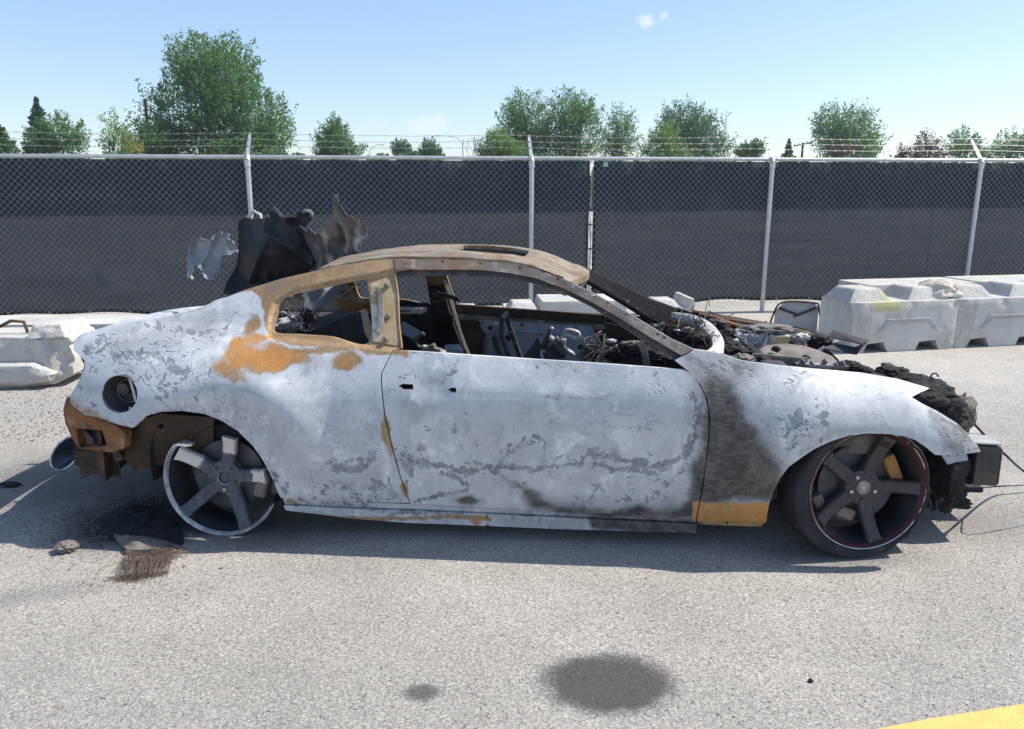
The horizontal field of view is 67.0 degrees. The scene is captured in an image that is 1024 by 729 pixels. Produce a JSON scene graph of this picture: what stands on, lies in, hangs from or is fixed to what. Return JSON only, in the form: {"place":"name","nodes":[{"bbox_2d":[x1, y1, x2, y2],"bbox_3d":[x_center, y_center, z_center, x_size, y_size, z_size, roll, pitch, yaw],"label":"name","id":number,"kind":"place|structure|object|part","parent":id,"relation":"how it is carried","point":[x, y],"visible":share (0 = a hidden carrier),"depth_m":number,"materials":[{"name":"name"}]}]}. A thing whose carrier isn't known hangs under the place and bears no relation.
{"place":"outdoors","nodes":[
{"label":"outdoors","id":0,"kind":"place"},
{"bbox_2d":[0,211,1023,728],"bbox_3d":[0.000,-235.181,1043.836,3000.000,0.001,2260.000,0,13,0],"label":"asphalt lot","id":1,"kind":"structure","parent":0,"point":[968,567],"depth_m":2.88,"materials":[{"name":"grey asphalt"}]},
{"bbox_2d":[0,481,21,487],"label":"charred scrap","id":2,"kind":"object","parent":1,"relation":"on","point":[7,484],"visible":1,"depth_m":4.12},
{"bbox_2d":[0,317,94,387],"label":"concrete barrier","id":3,"kind":"object","parent":1,"relation":"on","point":[43,353],"visible":0.97,"depth_m":6.14,"materials":[{"name":"white concrete"}]},
{"bbox_2d":[52,539,79,554],"bbox_3d":[-1.954,0.799,3.387,0.108,0.061,0.091,0,13,0],"label":"rock","id":4,"kind":"object","parent":1,"relation":"on","point":[65,546],"visible":1,"depth_m":3.37,"materials":[{"name":"grey stone"}]},
{"bbox_2d":[0,314,146,329],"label":"concrete barrier","id":5,"kind":"object","parent":1,"relation":"on","point":[98,321],"visible":0.13,"depth_m":7.20,"materials":[{"name":"grey concrete"}]},
{"bbox_2d":[99,504,188,583],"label":"burnt tyre remains","id":6,"kind":"object","parent":1,"relation":"on","point":[134,530],"visible":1,"depth_m":3.48,"materials":[{"name":"brown rubber"}]},
{"bbox_2d":[0,131,1023,314],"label":"chain link fence","id":7,"kind":"object","parent":1,"relation":"on","point":[83,236],"visible":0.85,"depth_m":9.47,"materials":[{"name":"metal"}]},
{"bbox_2d":[50,244,1023,556],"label":"burnt car","id":8,"kind":"object","parent":1,"relation":"on","point":[382,402],"visible":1,"depth_m":3.39,"materials":[{"name":"paint"}]},
{"bbox_2d":[187,194,367,313],"bbox_3d":[-1.381,-0.645,4.400,1.074,0.637,0.435,5,14,22],"label":"crumpled bonnet","id":9,"kind":"object","parent":8,"relation":"in","point":[274,246],"visible":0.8,"depth_m":4.29,"materials":[{"name":"black metal"}]},
{"bbox_3d":[0.125,-0.276,3.480,1.379,0.375,0.178,3,13,15],"label":"window frame","id":10,"kind":"part","parent":8,"relation":"part of","materials":[{"name":"metal"}]},
{"bbox_3d":[0.132,0.307,3.358,1.394,0.711,0.115,1,11,5],"label":"door","id":11,"kind":"part","parent":8,"relation":"part of","materials":[{"name":"paint"}]},
{"bbox_3d":[0.280,-0.024,5.014,1.395,0.713,0.105,1,13,4],"label":"door","id":12,"kind":"part","parent":8,"relation":"part of","materials":[{"name":"black metal"}]},
{"bbox_3d":[0.321,-0.113,4.891,1.446,0.446,0.012,1,11,5],"label":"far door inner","id":13,"kind":"part","parent":8,"relation":"part of","materials":[{"name":"black metal"}]},
{"bbox_3d":[0.502,0.260,3.385,1.420,0.500,0.020,1,11,5],"label":"inner door panel","id":14,"kind":"part","parent":8,"relation":"part of","materials":[{"name":"black metal"}]},
{"bbox_2d":[503,294,625,313],"bbox_3d":[0.522,-0.457,7.971,1.200,0.465,0.554,-1,13,-5],"label":"concrete barrier","id":15,"kind":"object","parent":1,"relation":"on","point":[556,302],"visible":0.27,"depth_m":7.70,"materials":[{"name":"grey concrete"}]},
{"bbox_2d":[648,292,693,332],"bbox_3d":[1.612,-0.493,8.131,0.432,0.465,0.554,-1,13,-5],"label":"concrete barrier","id":16,"kind":"object","parent":1,"relation":"on","point":[684,301],"visible":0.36,"depth_m":7.93,"materials":[{"name":"grey concrete"}]},
{"bbox_2d":[770,301,819,331],"bbox_3d":[3.134,-0.508,8.540,0.544,0.397,0.049,4,13,16],"label":"braced plate","id":17,"kind":"object","parent":1,"relation":"on","point":[802,314],"visible":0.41,"depth_m":8.53,"materials":[{"name":"grey metal"}]},
{"bbox_2d":[818,283,958,352],"bbox_3d":[3.766,-0.487,7.769,1.172,0.613,0.562,-3,13,-12],"label":"concrete barrier","id":18,"kind":"object","parent":1,"relation":"on","point":[902,317],"visible":0.89,"depth_m":7.55,"materials":[{"name":"grey concrete"}]},
{"bbox_2d":[917,279,963,297],"bbox_3d":[4.245,-0.740,7.739,0.510,0.236,0.297,0,13,0],"label":"loose rock","id":19,"kind":"object","parent":18,"relation":"on","point":[944,288],"visible":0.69,"depth_m":7.65,"materials":[{"name":"stone"}]},
{"bbox_2d":[838,277,976,290],"bbox_3d":[4.316,-0.633,8.510,1.300,0.570,0.555,-3,13,-12],"label":"concrete barrier","id":20,"kind":"object","parent":1,"relation":"on","point":[883,284],"visible":0.09,"depth_m":8.41,"materials":[{"name":"grey concrete"}]},
{"bbox_2d":[879,704,1023,728],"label":"yellow line","id":21,"kind":"object","parent":1,"relation":"on","point":[1009,717],"visible":1,"depth_m":2.30,"materials":[{"name":"paint"}]},
{"bbox_2d":[944,274,1023,285],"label":"concrete barrier","id":22,"kind":"object","parent":1,"relation":"on","point":[982,280],"visible":0.12,"depth_m":8.69,"materials":[{"name":"grey concrete"}]},
{"bbox_2d":[952,280,1023,347],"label":"concrete barrier","id":23,"kind":"object","parent":1,"relation":"on","point":[990,313],"visible":0.71,"depth_m":7.75,"materials":[{"name":"grey concrete"}]},
{"bbox_2d":[0,0,1023,174],"label":"sky","id":24,"kind":"structure","parent":0,"point":[412,70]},
{"label":"grass field","id":25,"kind":"structure","parent":0,"visible":0},
{"bbox_2d":[0,124,21,158],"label":"pine tree","id":26,"kind":"object","parent":25,"relation":"on","point":[7,147],"visible":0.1,"depth_m":53.98,"materials":[{"name":"green plant"}]},
{"bbox_2d":[16,96,64,158],"bbox_3d":[-32.154,-14.171,52.726,5.384,7.851,5.162,0,13,0],"label":"spruce tree","id":27,"kind":"object","parent":25,"relation":"on","point":[36,109],"visible":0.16,"depth_m":51.93,"materials":[{"name":"green plant"}]},
{"bbox_2d":[20,109,92,158],"bbox_3d":[-30.215,-13.554,51.582,4.465,6.924,3.285,-5,14,-23],"label":"bushy tree","id":28,"kind":"object","parent":25,"relation":"on","point":[64,147],"visible":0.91,"depth_m":50.92,"materials":[{"name":"green plant"}]},
{"bbox_2d":[94,107,141,152],"bbox_3d":[-24.364,-12.585,47.923,2.494,6.652,2.067,0,13,0],"label":"young tree","id":29,"kind":"object","parent":25,"relation":"on","point":[118,130],"visible":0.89,"depth_m":47.45,"materials":[{"name":"green plant"}]},
{"bbox_2d":[115,133,144,158],"bbox_3d":[-24.162,-12.149,49.232,1.684,5.222,1.468,0,13,0],"label":"yellow shrub","id":30,"kind":"object","parent":25,"relation":"on","point":[141,144],"visible":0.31,"depth_m":48.93,"materials":[{"name":"green plant"}]},
{"bbox_2d":[143,99,152,131],"bbox_3d":[-26.887,-15.682,57.967,0.722,8.041,0.300,0,13,0],"label":"utility pole","id":31,"kind":"object","parent":25,"relation":"on","point":[145,104],"visible":0.24,"depth_m":57.15,"materials":[{"name":"metal"}]},
{"bbox_2d":[130,113,174,158],"bbox_3d":[-25.680,-14.353,55.356,3.374,6.812,3.739,-8,15,-31],"label":"scrubby tree","id":32,"kind":"object","parent":25,"relation":"on","point":[144,135],"visible":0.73,"depth_m":54.55,"materials":[{"name":"green plant"}]},
{"bbox_2d":[120,27,300,159],"bbox_3d":[-22.494,-18.172,57.557,13.090,13.287,8.209,0,13,0],"label":"maple tree","id":33,"kind":"object","parent":25,"relation":"on","point":[215,104],"visible":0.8,"depth_m":56.10,"materials":[{"name":"green plant"}]},
{"bbox_2d":[309,111,367,159],"bbox_3d":[-14.064,-16.532,62.693,4.627,7.815,3.460,0,13,0],"label":"pyramid tree","id":34,"kind":"object","parent":25,"relation":"on","point":[334,127],"visible":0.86,"depth_m":62.08,"materials":[{"name":"green plant"}]},
{"bbox_2d":[389,137,411,155],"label":"round shrub","id":35,"kind":"object","parent":25,"relation":"on","point":[402,146],"visible":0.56,"depth_m":67.29,"materials":[{"name":"green plant"}]},
{"bbox_2d":[412,136,445,155],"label":"round shrub","id":36,"kind":"object","parent":25,"relation":"on","point":[422,150],"visible":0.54,"depth_m":67.52,"materials":[{"name":"green plant"}]},
{"bbox_2d":[434,135,462,160],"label":"street light","id":37,"kind":"object","parent":25,"relation":"on","point":[454,137],"visible":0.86,"depth_m":91.37,"materials":[{"name":"metal"}]},
{"bbox_2d":[463,136,491,155],"bbox_3d":[-2.425,-14.440,58.460,2.484,5.512,3.396,0,13,0],"label":"bare tree","id":38,"kind":"object","parent":25,"relation":"on","point":[475,149],"visible":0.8,"depth_m":57.62,"materials":[{"name":"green plant"}]},
{"bbox_2d":[473,124,528,160],"bbox_3d":[-0.789,-15.342,60.318,4.525,6.545,3.206,0,13,0],"label":"bright bush","id":39,"kind":"object","parent":25,"relation":"on","point":[505,140],"visible":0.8,"depth_m":59.66,"materials":[{"name":"green plant"}]},
{"bbox_2d":[0,150,1020,210],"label":"hedge undergrowth","id":40,"kind":"object","parent":25,"relation":"on","point":[411,153],"depth_m":52.65,"materials":[{"name":"green plant"}]},
{"bbox_2d":[494,86,558,160],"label":"maple tree","id":41,"kind":"object","parent":25,"relation":"on","point":[516,115],"visible":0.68,"depth_m":68.88,"materials":[{"name":"green plant"}]},
{"bbox_2d":[532,83,608,164],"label":"maple tree","id":42,"kind":"object","parent":25,"relation":"on","point":[583,114],"visible":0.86,"depth_m":67.89,"materials":[{"name":"green plant"}]},
{"bbox_2d":[590,102,642,160],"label":"maple tree","id":43,"kind":"object","parent":25,"relation":"on","point":[613,138],"visible":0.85,"depth_m":70.74,"materials":[{"name":"green plant"}]},
{"bbox_2d":[633,113,697,161],"bbox_3d":[12.360,-16.456,62.851,5.291,7.598,3.426,0,13,0],"label":"leafy bush","id":44,"kind":"object","parent":25,"relation":"on","point":[665,139],"visible":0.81,"depth_m":62.11,"materials":[{"name":"green plant"}]},
{"bbox_2d":[649,93,740,161],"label":"shade tree","id":45,"kind":"object","parent":25,"relation":"on","point":[696,133],"visible":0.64,"depth_m":71.61,"materials":[{"name":"green plant"}]},
{"bbox_2d":[733,137,766,161],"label":"bush","id":46,"kind":"object","parent":25,"relation":"on","point":[754,150],"visible":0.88,"depth_m":74.95,"materials":[{"name":"green plant"}]},
{"bbox_2d":[782,139,795,161],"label":"spruce","id":47,"kind":"object","parent":25,"relation":"on","point":[788,146],"visible":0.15,"depth_m":77.58,"materials":[{"name":"green plant"}]},
{"bbox_2d":[794,140,812,161],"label":"utility pole","id":48,"kind":"object","parent":25,"relation":"on","point":[802,148],"visible":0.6,"depth_m":77.03,"materials":[{"name":"grey metal"}]},
{"bbox_2d":[829,140,858,157],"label":"purple shrub","id":49,"kind":"object","parent":25,"relation":"on","point":[838,148],"visible":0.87,"depth_m":67.80,"materials":[{"name":"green plant"}]},
{"bbox_2d":[806,98,893,161],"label":"maple tree","id":50,"kind":"object","parent":25,"relation":"on","point":[866,137],"visible":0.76,"depth_m":74.24,"materials":[{"name":"green plant"}]},
{"bbox_2d":[894,127,958,162],"bbox_3d":[34.669,-16.596,65.412,4.935,6.737,3.042,0,13,0],"label":"purple tree","id":51,"kind":"object","parent":25,"relation":"on","point":[921,151],"visible":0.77,"depth_m":64.98,"materials":[{"name":"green plant"}]},
{"bbox_2d":[941,123,997,162],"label":"pale tree","id":52,"kind":"object","parent":25,"relation":"on","point":[968,149],"visible":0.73,"depth_m":79.59,"materials":[{"name":"green plant"}]},
{"bbox_2d":[984,125,1023,162],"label":"pale tree","id":53,"kind":"object","parent":25,"relation":"on","point":[999,149],"visible":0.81,"depth_m":82.80,"materials":[{"name":"green plant"}]}
]}

